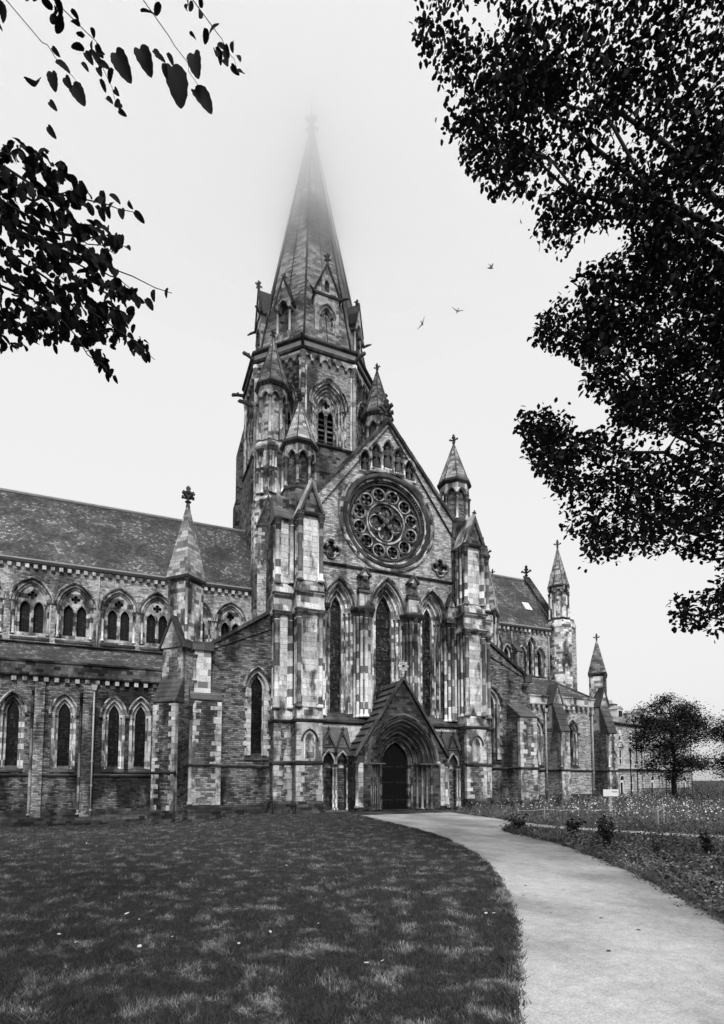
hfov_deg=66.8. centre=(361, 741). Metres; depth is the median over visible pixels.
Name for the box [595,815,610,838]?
weed plant
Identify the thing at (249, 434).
belfry window
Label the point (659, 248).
sycamore tree
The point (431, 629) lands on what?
window
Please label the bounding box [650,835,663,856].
weed plant
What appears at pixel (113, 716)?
window
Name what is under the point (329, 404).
belfry window
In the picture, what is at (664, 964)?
path
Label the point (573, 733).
window
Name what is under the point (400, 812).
threshold paving
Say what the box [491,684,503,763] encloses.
window
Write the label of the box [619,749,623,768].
window
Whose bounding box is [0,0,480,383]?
lime tree
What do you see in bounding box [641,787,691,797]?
iron railing
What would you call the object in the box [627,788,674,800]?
bush
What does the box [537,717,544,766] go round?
window
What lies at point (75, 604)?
clerestory window
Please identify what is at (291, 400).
belfry window
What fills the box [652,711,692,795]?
terrace house
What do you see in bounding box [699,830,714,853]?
weed plant
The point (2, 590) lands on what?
clerestory window
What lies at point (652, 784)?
door
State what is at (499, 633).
window
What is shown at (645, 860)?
edging plants
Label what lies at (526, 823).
branch path
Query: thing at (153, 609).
clerestory window
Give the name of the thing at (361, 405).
belfry window
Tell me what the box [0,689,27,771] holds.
window
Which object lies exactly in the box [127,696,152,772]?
window
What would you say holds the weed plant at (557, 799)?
on the wild garden
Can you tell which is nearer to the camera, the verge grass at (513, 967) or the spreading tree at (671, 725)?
the verge grass at (513, 967)
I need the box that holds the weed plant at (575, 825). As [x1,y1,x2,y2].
[565,815,586,835]
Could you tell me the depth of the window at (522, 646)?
64.88 m
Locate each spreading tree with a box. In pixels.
[617,692,723,799]
[700,717,723,781]
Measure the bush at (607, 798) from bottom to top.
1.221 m
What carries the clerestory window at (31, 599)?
in the cathedral
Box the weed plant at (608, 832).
[598,817,613,846]
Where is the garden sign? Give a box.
[603,789,617,814]
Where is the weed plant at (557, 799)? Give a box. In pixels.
[553,791,561,805]
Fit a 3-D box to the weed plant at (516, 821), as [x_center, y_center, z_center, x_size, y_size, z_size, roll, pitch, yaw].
[6.564,3.436,22.856,0.717,0.871,0.948,5,-6,-49]
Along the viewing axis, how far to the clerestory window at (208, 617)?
50.90 m
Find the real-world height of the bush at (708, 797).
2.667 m
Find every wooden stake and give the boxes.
[655,808,658,828]
[661,804,664,823]
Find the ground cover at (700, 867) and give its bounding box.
[451,794,723,921]
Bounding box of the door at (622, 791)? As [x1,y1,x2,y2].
[620,775,624,794]
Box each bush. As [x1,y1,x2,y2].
[564,794,613,805]
[584,792,631,803]
[601,790,655,802]
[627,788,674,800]
[652,783,701,799]
[662,778,720,797]
[678,779,723,799]
[685,778,723,798]
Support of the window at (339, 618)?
in the cathedral
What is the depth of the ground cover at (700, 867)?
18.88 m
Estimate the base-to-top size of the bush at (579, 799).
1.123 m
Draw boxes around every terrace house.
[609,700,638,796]
[623,705,666,795]
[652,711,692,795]
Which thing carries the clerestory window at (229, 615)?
in the cathedral
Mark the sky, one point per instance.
(213, 193)
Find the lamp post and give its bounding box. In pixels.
[629,748,632,795]
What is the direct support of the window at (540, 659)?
in the cathedral
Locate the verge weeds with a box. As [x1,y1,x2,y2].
[450,810,723,918]
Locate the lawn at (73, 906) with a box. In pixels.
[0,781,723,1023]
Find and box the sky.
[0,0,723,780]
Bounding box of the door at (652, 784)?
[651,776,654,795]
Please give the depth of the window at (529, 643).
65.57 m
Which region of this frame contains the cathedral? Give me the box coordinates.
[0,96,619,827]
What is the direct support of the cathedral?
on the lawn at (73, 906)
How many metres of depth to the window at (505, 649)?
64.14 m
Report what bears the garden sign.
on the wild garden
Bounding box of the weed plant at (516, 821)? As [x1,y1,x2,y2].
[505,814,528,829]
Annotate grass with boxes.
[353,814,531,1023]
[452,788,723,834]
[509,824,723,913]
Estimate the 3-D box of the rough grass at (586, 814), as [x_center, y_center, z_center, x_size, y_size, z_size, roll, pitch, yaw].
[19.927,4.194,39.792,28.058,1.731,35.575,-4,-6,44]
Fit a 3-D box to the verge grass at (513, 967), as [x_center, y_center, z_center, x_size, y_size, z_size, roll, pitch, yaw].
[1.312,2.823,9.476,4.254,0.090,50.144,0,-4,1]
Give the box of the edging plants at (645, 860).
[499,812,723,922]
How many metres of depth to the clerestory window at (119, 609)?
48.19 m
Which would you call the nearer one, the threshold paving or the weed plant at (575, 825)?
the weed plant at (575, 825)
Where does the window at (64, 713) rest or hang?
in the cathedral
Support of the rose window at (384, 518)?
in the cathedral
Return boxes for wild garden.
[460,798,723,835]
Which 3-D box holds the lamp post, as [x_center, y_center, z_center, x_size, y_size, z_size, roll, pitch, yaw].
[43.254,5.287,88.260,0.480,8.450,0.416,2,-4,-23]
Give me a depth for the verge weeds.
13.53 m
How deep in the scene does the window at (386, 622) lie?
41.66 m
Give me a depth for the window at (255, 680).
37.41 m
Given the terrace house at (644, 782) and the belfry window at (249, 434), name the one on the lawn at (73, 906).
the terrace house at (644, 782)
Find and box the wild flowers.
[461,793,722,856]
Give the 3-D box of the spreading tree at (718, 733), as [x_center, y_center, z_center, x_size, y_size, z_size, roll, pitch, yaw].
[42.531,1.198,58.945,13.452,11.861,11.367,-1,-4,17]
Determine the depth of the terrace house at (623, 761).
100.64 m
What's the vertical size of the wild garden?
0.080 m
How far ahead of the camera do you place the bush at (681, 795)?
61.73 m
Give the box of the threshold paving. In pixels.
[353,810,449,814]
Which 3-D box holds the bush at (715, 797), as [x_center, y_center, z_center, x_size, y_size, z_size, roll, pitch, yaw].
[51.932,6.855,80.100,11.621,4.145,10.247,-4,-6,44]
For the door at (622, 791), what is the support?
in the terrace house at (623, 761)
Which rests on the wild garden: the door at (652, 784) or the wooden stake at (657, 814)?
the wooden stake at (657, 814)
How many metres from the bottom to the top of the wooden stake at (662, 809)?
1.080 m
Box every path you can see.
[362,812,723,1023]
[525,822,723,838]
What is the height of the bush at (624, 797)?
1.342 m
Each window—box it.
[0,582,6,636]
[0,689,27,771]
[8,576,52,640]
[48,692,78,771]
[53,582,95,644]
[98,587,137,648]
[99,695,126,771]
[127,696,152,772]
[138,592,167,650]
[203,601,213,641]
[214,601,247,638]
[242,665,271,759]
[245,401,253,463]
[285,380,297,427]
[308,378,348,448]
[325,575,357,716]
[338,469,434,572]
[356,401,366,446]
[370,575,406,704]
[419,589,446,720]
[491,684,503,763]
[499,633,503,648]
[503,643,512,657]
[520,645,526,670]
[526,636,536,676]
[536,647,544,677]
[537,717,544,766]
[568,718,580,767]
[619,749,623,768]
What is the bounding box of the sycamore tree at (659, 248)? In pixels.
[409,0,723,642]

